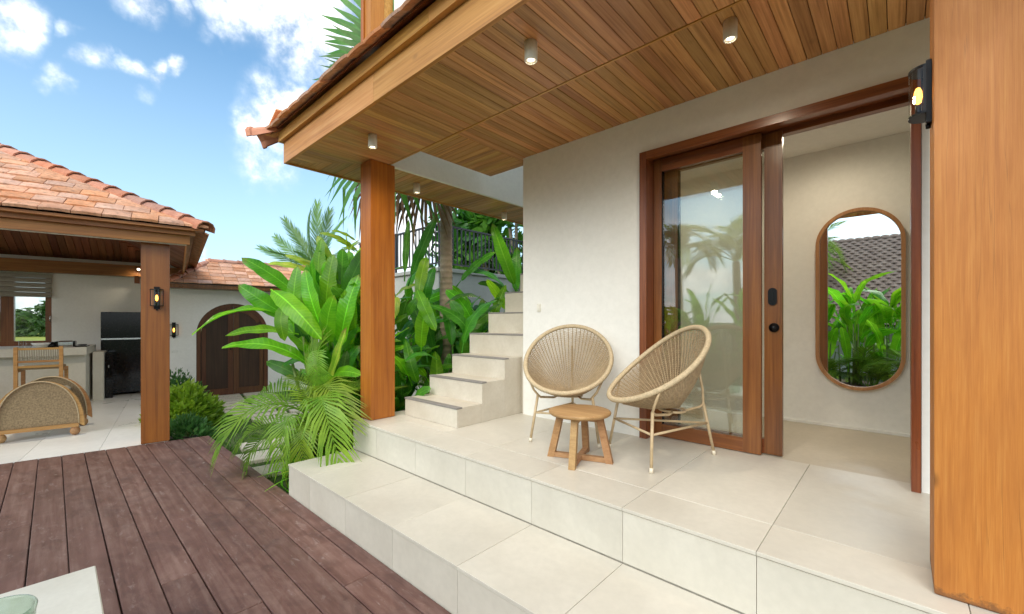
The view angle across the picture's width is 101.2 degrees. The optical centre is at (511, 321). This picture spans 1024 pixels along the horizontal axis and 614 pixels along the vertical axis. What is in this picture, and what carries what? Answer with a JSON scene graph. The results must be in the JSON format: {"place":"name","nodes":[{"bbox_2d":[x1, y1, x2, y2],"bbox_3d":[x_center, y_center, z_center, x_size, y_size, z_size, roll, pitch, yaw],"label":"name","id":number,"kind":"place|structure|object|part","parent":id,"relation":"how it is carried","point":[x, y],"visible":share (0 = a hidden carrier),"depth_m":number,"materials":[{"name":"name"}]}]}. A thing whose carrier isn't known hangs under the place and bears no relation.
{"place":"outdoors","nodes":[
{"label":"outdoors","id":0,"kind":"place"},
{"bbox_2d":[0,391,174,464],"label":"pavilion floor","id":1,"kind":"structure","parent":0,"point":[113,422],"depth_m":5.12,"materials":[{"name":"tile"}]},
{"bbox_2d":[13,346,67,388],"bbox_3d":[-7.061,0.885,6.323,0.490,1.030,0.422,0,0,-39],"label":"bar stool","id":2,"kind":"object","parent":1,"relation":"on","point":[61,366],"visible":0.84,"depth_m":6.18,"materials":[{"name":"wood"}]},
{"bbox_2d":[0,376,91,442],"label":"rattan armchair","id":3,"kind":"object","parent":1,"relation":"on","point":[48,403],"visible":1,"depth_m":5.04,"materials":[{"name":"beige wicker"}]},
{"bbox_2d":[0,344,95,399],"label":"bar counter","id":4,"kind":"object","parent":1,"relation":"on","point":[78,361],"visible":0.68,"depth_m":6.87,"materials":[{"name":"concrete"}]},
{"bbox_2d":[31,343,49,347],"bbox_3d":[-7.671,0.387,6.861,0.236,0.075,0.236,0,0,43],"label":"serving bowl","id":5,"kind":"object","parent":4,"relation":"on","point":[40,345],"visible":0.99,"depth_m":6.80,"materials":[{"name":"white ceramic"}]},
{"bbox_2d":[48,342,55,346],"bbox_3d":[-7.566,0.376,6.939,0.134,0.096,0.119,0,0,-1],"label":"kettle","id":6,"kind":"object","parent":4,"relation":"on","point":[52,344],"visible":0.72,"depth_m":6.91,"materials":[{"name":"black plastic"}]},
{"bbox_2d":[56,340,76,346],"bbox_3d":[-7.452,0.371,7.036,0.220,0.105,0.144,0,0,-39],"label":"toaster","id":7,"kind":"object","parent":4,"relation":"on","point":[67,343],"visible":0.87,"depth_m":7.00,"materials":[{"name":"metal"}]},
{"bbox_2d":[75,344,89,346],"bbox_3d":[-7.306,0.406,7.153,0.145,0.036,0.300,0,0,-39],"label":"gas hob","id":8,"kind":"object","parent":4,"relation":"on","point":[82,345],"visible":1,"depth_m":7.12,"materials":[{"name":"black metal"}]},
{"bbox_2d":[93,350,106,399],"bbox_3d":[-7.585,0.970,7.762,0.140,0.860,0.700,0,0,-39],"label":"cabinet","id":9,"kind":"object","parent":1,"relation":"on","point":[98,374],"visible":0.77,"depth_m":7.50,"materials":[{"name":"concrete"}]},
{"bbox_2d":[0,143,214,443],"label":"pavilion","id":10,"kind":"structure","parent":1,"relation":"on","point":[78,248],"depth_m":4.94,"materials":[{"name":"brown wood"}]},
{"bbox_2d":[0,276,51,345],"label":"window","id":11,"kind":"structure","parent":10,"relation":"in","point":[7,303],"depth_m":7.56,"materials":[{"name":"brown wood"}]},
{"bbox_2d":[150,287,163,310],"bbox_3d":[-4.085,-0.263,4.837,0.124,0.275,0.070,0,0,-39],"label":"wall lantern","id":12,"kind":"object","parent":10,"relation":"attached to","point":[156,305],"depth_m":4.84,"materials":[{"name":"black metal"}]},
{"bbox_2d":[105,351,115,397],"bbox_3d":[-7.518,0.980,7.881,0.095,0.840,0.599,0,0,-39],"label":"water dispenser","id":13,"kind":"object","parent":1,"relation":"on","point":[110,374],"visible":0.92,"depth_m":7.70,"materials":[{"name":"black plastic"}]},
{"bbox_2d":[101,312,140,392],"bbox_3d":[-7.607,0.595,8.257,0.615,1.550,0.540,0,0,-39],"label":"fridge","id":14,"kind":"object","parent":1,"relation":"on","point":[121,334],"visible":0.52,"depth_m":8.06,"materials":[{"name":"black metal"}]},
{"bbox_3d":[-7.454,0.067,8.065,0.615,0.495,0.049,0,0,-39],"label":"fridge door","id":15,"kind":"part","parent":14,"relation":"part of","materials":[{"name":"black plastic"}]},
{"bbox_3d":[-7.454,0.852,8.065,0.615,1.015,0.049,0,0,-39],"label":"fridge door","id":16,"kind":"part","parent":14,"relation":"part of","materials":[{"name":"black plastic"}]},
{"bbox_2d":[15,328,201,340],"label":"rice field","id":17,"kind":"structure","parent":0,"point":[22,338],"depth_m":37.38,"materials":[{"name":"green plant"}]},
{"bbox_2d":[0,0,522,313],"label":"sky","id":18,"kind":"structure","parent":0,"point":[155,100],"materials":[{"name":"blue"}]},
{"bbox_2d":[186,389,350,494],"bbox_3d":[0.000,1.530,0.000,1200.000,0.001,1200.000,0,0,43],"label":"ground","id":19,"kind":"structure","parent":0,"point":[283,482],"depth_m":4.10,"materials":[{"name":"green plant"}]},
{"bbox_2d":[15,310,27,329],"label":"broadleaf tree","id":20,"kind":"object","parent":19,"relation":"on","point":[16,326],"visible":0.04,"depth_m":42.18,"materials":[{"name":"green plant"}]},
{"bbox_2d":[15,307,43,336],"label":"broadleaf tree","id":21,"kind":"object","parent":19,"relation":"on","point":[25,317],"visible":0.6,"depth_m":41.47,"materials":[{"name":"green plant"}]},
{"bbox_2d":[29,301,44,336],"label":"broadleaf tree","id":22,"kind":"object","parent":19,"relation":"on","point":[40,308],"visible":0.23,"depth_m":41.39,"materials":[{"name":"green plant"}]},
{"bbox_2d":[140,367,209,407],"bbox_3d":[-5.793,1.161,7.266,0.954,0.777,1.136,0,0,-39],"label":"shrub","id":23,"kind":"object","parent":19,"relation":"on","point":[181,381],"visible":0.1,"depth_m":7.30,"materials":[{"name":"green plant"}]},
{"bbox_2d":[138,377,226,433],"bbox_3d":[-4.726,1.214,6.061,1.063,0.787,1.253,0,0,-39],"label":"golden shrub","id":24,"kind":"object","parent":19,"relation":"on","point":[189,396],"visible":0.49,"depth_m":5.97,"materials":[{"name":"green plant"}]},
{"bbox_2d":[170,411,218,439],"bbox_3d":[-4.095,1.333,5.339,0.646,0.418,0.830,0,0,-39],"label":"shrub","id":25,"kind":"object","parent":19,"relation":"on","point":[181,426],"visible":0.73,"depth_m":5.28,"materials":[{"name":"green plant"}]},
{"bbox_2d":[0,435,450,613],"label":"deck","id":26,"kind":"structure","parent":19,"relation":"on","point":[171,527],"depth_m":2.69,"materials":[{"name":"brown wood"}]},
{"bbox_2d":[0,566,103,613],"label":"table","id":27,"kind":"object","parent":26,"relation":"on","point":[77,592],"visible":1,"depth_m":1.53,"materials":[{"name":"stone"}]},
{"bbox_2d":[3,594,37,613],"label":"glass vase","id":28,"kind":"object","parent":27,"relation":"on","point":[32,609],"visible":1,"depth_m":1.12,"materials":[{"name":"glass"}]},
{"bbox_2d":[170,258,318,395],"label":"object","id":29,"kind":"structure","parent":19,"relation":"on","point":[202,293],"depth_m":8.50,"materials":[{"name":"white paint"}]},
{"bbox_2d":[170,322,177,337],"bbox_3d":[-6.420,0.170,7.986,0.137,0.304,0.078,0,0,-39],"label":"wall lantern","id":30,"kind":"object","parent":29,"relation":"attached to","point":[173,324],"depth_m":7.99,"materials":[{"name":"black metal"}]},
{"bbox_2d":[269,444,302,480],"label":"spider plant","id":31,"kind":"object","parent":19,"relation":"on","point":[289,463],"visible":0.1,"depth_m":3.95,"materials":[{"name":"green plant"}]},
{"bbox_2d":[262,452,315,491],"bbox_3d":[-1.826,1.346,3.685,0.464,0.376,0.546,0,0,15],"label":"spider plant","id":32,"kind":"object","parent":19,"relation":"on","point":[286,478],"visible":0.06,"depth_m":3.62,"materials":[{"name":"green plant"}]},
{"bbox_2d":[254,198,359,264],"bbox_3d":[-6.532,-1.330,13.893,3.584,5.739,3.004,0,0,-20],"label":"coconut palm","id":33,"kind":"object","parent":19,"relation":"on","point":[308,247],"visible":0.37,"depth_m":13.94,"materials":[{"name":"green plant"}]},
{"bbox_2d":[207,326,407,482],"bbox_3d":[-1.939,0.830,4.198,2.043,1.606,1.835,0,0,43],"label":"areca palm","id":34,"kind":"object","parent":19,"relation":"on","point":[328,422],"visible":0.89,"depth_m":3.72,"materials":[{"name":"green plant"}]},
{"bbox_2d":[192,235,428,458],"bbox_3d":[-1.971,0.245,4.733,1.383,2.581,2.350,0,0,35],"label":"heliconia plant","id":35,"kind":"object","parent":19,"relation":"on","point":[323,289],"visible":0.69,"depth_m":4.45,"materials":[{"name":"green plant"}]},
{"bbox_2d":[301,442,349,460],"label":"spider plant","id":36,"kind":"object","parent":19,"relation":"on","point":[330,450],"visible":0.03,"depth_m":4.01,"materials":[{"name":"green plant"}]},
{"bbox_2d":[359,372,418,411],"bbox_3d":[-1.376,1.046,4.984,1.106,0.978,1.012,0,0,21],"label":"dark leaf plant","id":37,"kind":"object","parent":19,"relation":"on","point":[401,394],"visible":0.2,"depth_m":4.92,"materials":[{"name":"green plant"}]},
{"bbox_2d":[314,0,484,371],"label":"fan palm","id":38,"kind":"object","parent":19,"relation":"on","point":[446,238],"visible":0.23,"depth_m":5.62,"materials":[{"name":"green plant"}]},
{"bbox_2d":[395,267,519,395],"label":"retaining wall","id":39,"kind":"structure","parent":19,"relation":"on","point":[469,283],"depth_m":8.71,"materials":[{"name":"white paint"}]},
{"bbox_2d":[359,222,522,273],"bbox_3d":[-0.232,-1.456,11.537,3.125,0.849,6.805,0,0,43],"label":"railing","id":40,"kind":"object","parent":39,"relation":"on","point":[432,263],"visible":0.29,"depth_m":8.65,"materials":[{"name":"metal"}]},
{"bbox_2d":[423,205,491,271],"bbox_3d":[-1.049,-0.905,11.445,2.518,4.871,2.332,0,0,43],"label":"broadleaf tree","id":41,"kind":"object","parent":19,"relation":"on","point":[461,223],"visible":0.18,"depth_m":10.83,"materials":[{"name":"green plant"}]},
{"bbox_2d":[395,215,521,395],"bbox_3d":[-1.236,0.066,6.358,3.718,2.933,2.955,0,0,43],"label":"heliconia plant","id":42,"kind":"object","parent":19,"relation":"on","point":[422,341],"visible":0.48,"depth_m":5.26,"materials":[{"name":"green plant"}]},
{"bbox_2d":[454,211,522,273],"bbox_3d":[-0.417,-1.078,10.978,2.206,5.233,3.001,0,0,43],"label":"broadleaf tree","id":43,"kind":"object","parent":19,"relation":"on","point":[483,227],"visible":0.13,"depth_m":10.63,"materials":[{"name":"green plant"}]},
{"bbox_2d":[471,216,522,291],"bbox_3d":[0.134,-0.986,10.330,2.344,5.063,2.166,0,0,15],"label":"broadleaf tree","id":44,"kind":"object","parent":19,"relation":"on","point":[499,224],"visible":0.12,"depth_m":10.24,"materials":[{"name":"green plant"}]},
{"bbox_2d":[288,449,739,613],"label":"terrace step","id":45,"kind":"object","parent":19,"relation":"on","point":[451,552],"visible":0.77,"depth_m":2.19,"materials":[{"name":"tile"}]},
{"bbox_2d":[353,410,998,613],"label":"terrace","id":46,"kind":"structure","parent":19,"relation":"on","point":[740,532],"depth_m":2.08,"materials":[{"name":"tile"}]},
{"bbox_2d":[405,274,522,427],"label":"staircase","id":47,"kind":"structure","parent":46,"relation":"on","point":[482,382],"depth_m":4.02,"materials":[{"name":"concrete"}]},
{"bbox_2d":[523,324,613,447],"bbox_3d":[0.418,0.456,3.207,0.649,0.872,0.662,0,0,-37],"label":"wicker chair","id":48,"kind":"object","parent":46,"relation":"on","point":[533,372],"visible":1,"depth_m":3.35,"materials":[{"name":"wicker"}]},
{"bbox_2d":[547,404,613,470],"bbox_3d":[0.436,0.730,2.713,0.397,0.320,0.397,0,0,-7],"label":"side table","id":49,"kind":"object","parent":46,"relation":"on","point":[576,414],"visible":1,"depth_m":2.65,"materials":[{"name":"brown wood"}]},
{"bbox_2d":[606,325,715,473],"bbox_3d":[0.941,0.456,2.758,0.678,0.872,0.661,0,0,30],"label":"wicker chair","id":50,"kind":"object","parent":46,"relation":"on","point":[675,391],"visible":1,"depth_m":2.80,"materials":[{"name":"wicker"}]},
{"bbox_2d":[218,390,350,477],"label":"garden path","id":51,"kind":"structure","parent":0,"point":[230,400],"depth_m":5.99,"materials":[{"name":"stone"}]},
{"bbox_2d":[275,372,401,449],"bbox_3d":[-1.949,1.046,4.854,1.368,0.971,1.418,0,0,-23],"label":"areca palm","id":52,"kind":"object","parent":51,"relation":"on","point":[358,392],"visible":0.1,"depth_m":4.68,"materials":[{"name":"green plant"}]},
{"bbox_2d":[268,230,414,295],"bbox_3d":[-2.130,0.181,5.481,1.720,2.706,0.870,0,0,-37],"label":"variegated shrub","id":53,"kind":"object","parent":51,"relation":"on","point":[338,238],"visible":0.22,"depth_m":5.35,"materials":[{"name":"green plant"}]},
{"bbox_2d":[417,366,429,386],"bbox_3d":[-1.171,0.973,6.971,1.882,1.117,1.549,0,0,-5],"label":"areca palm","id":54,"kind":"object","parent":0,"point":[423,379],"visible":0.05,"depth_m":6.64,"materials":[{"name":"green plant"}]},
{"bbox_2d":[245,0,1023,613],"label":"villa","id":55,"kind":"object","parent":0,"point":[645,174],"visible":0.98,"depth_m":2.80,"materials":[{"name":"beige paint"}]},
{"bbox_2d":[368,133,376,148],"bbox_3d":[-1.091,-1.410,3.293,0.068,0.098,0.068,0,0,43],"label":"ceiling spotlight","id":56,"kind":"object","parent":55,"relation":"attached to","point":[372,140],"visible":1,"depth_m":3.27,"materials":[{"name":"beige metal"}]},
{"bbox_2d":[414,183,419,193],"bbox_3d":[-1.007,-1.410,4.451,0.068,0.098,0.068,0,0,43],"label":"ceiling spotlight","id":57,"kind":"object","parent":55,"relation":"attached to","point":[416,188],"visible":1,"depth_m":4.42,"materials":[{"name":"beige metal"}]},
{"bbox_2d":[502,212,506,219],"bbox_3d":[-0.103,-1.410,5.629,0.068,0.098,0.068,0,0,43],"label":"ceiling spotlight","id":58,"kind":"object","parent":55,"relation":"attached to","point":[504,215],"visible":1,"depth_m":5.60,"materials":[{"name":"beige metal"}]},
{"bbox_2d":[524,38,536,64],"bbox_3d":[0.099,-1.410,2.202,0.068,0.098,0.068,0,0,43],"label":"ceiling spotlight","id":59,"kind":"object","parent":55,"relation":"attached to","point":[530,51],"visible":1,"depth_m":2.18,"materials":[{"name":"beige metal"}]},
{"bbox_2d":[654,132,761,454],"bbox_3d":[1.389,-0.184,3.046,0.734,2.136,0.038,0,0,43],"label":"sliding door","id":60,"kind":"structure","parent":55,"relation":"in","point":[750,146],"depth_m":2.85,"materials":[{"name":"brown wood"}]},
{"bbox_2d":[665,131,782,455],"bbox_3d":[1.483,-0.184,3.025,0.787,2.136,0.071,0,0,43],"label":"sliding door","id":61,"kind":"structure","parent":55,"relation":"in","point":[772,143],"depth_m":2.81,"materials":[{"name":"brown wood"}]},
{"bbox_2d":[723,16,737,43],"bbox_3d":[1.140,-1.520,2.197,0.068,0.098,0.068,0,0,43],"label":"ceiling spotlight","id":62,"kind":"object","parent":55,"relation":"attached to","point":[730,29],"visible":1,"depth_m":2.17,"materials":[{"name":"beige metal"}]},
{"bbox_2d":[822,124,836,128],"bbox_3d":[2.376,-1.466,3.154,0.092,0.007,0.092,0,0,43],"label":"recessed downlight","id":63,"kind":"object","parent":55,"relation":"attached to","point":[830,126],"visible":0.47,"depth_m":3.16,"materials":[{"name":"beige metal"}]},
{"bbox_2d":[815,207,905,390],"bbox_3d":[2.836,-0.182,3.445,0.568,1.490,0.046,0,0,43],"label":"wall mirror","id":64,"kind":"object","parent":55,"relation":"attached to","point":[860,299],"depth_m":3.43,"materials":[{"name":"mirror"}]},
{"bbox_2d":[908,59,931,128],"bbox_3d":[1.451,-0.798,1.498,0.060,0.237,0.107,0,0,43],"label":"wall lantern","id":65,"kind":"object","parent":55,"relation":"attached to","point":[923,72],"depth_m":1.47,"materials":[{"name":"black metal"}]},
{"bbox_2d":[681,406,909,482],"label":"corridor floor","id":66,"kind":"structure","parent":0,"point":[885,456],"depth_m":3.01,"materials":[{"name":"beige tile"}]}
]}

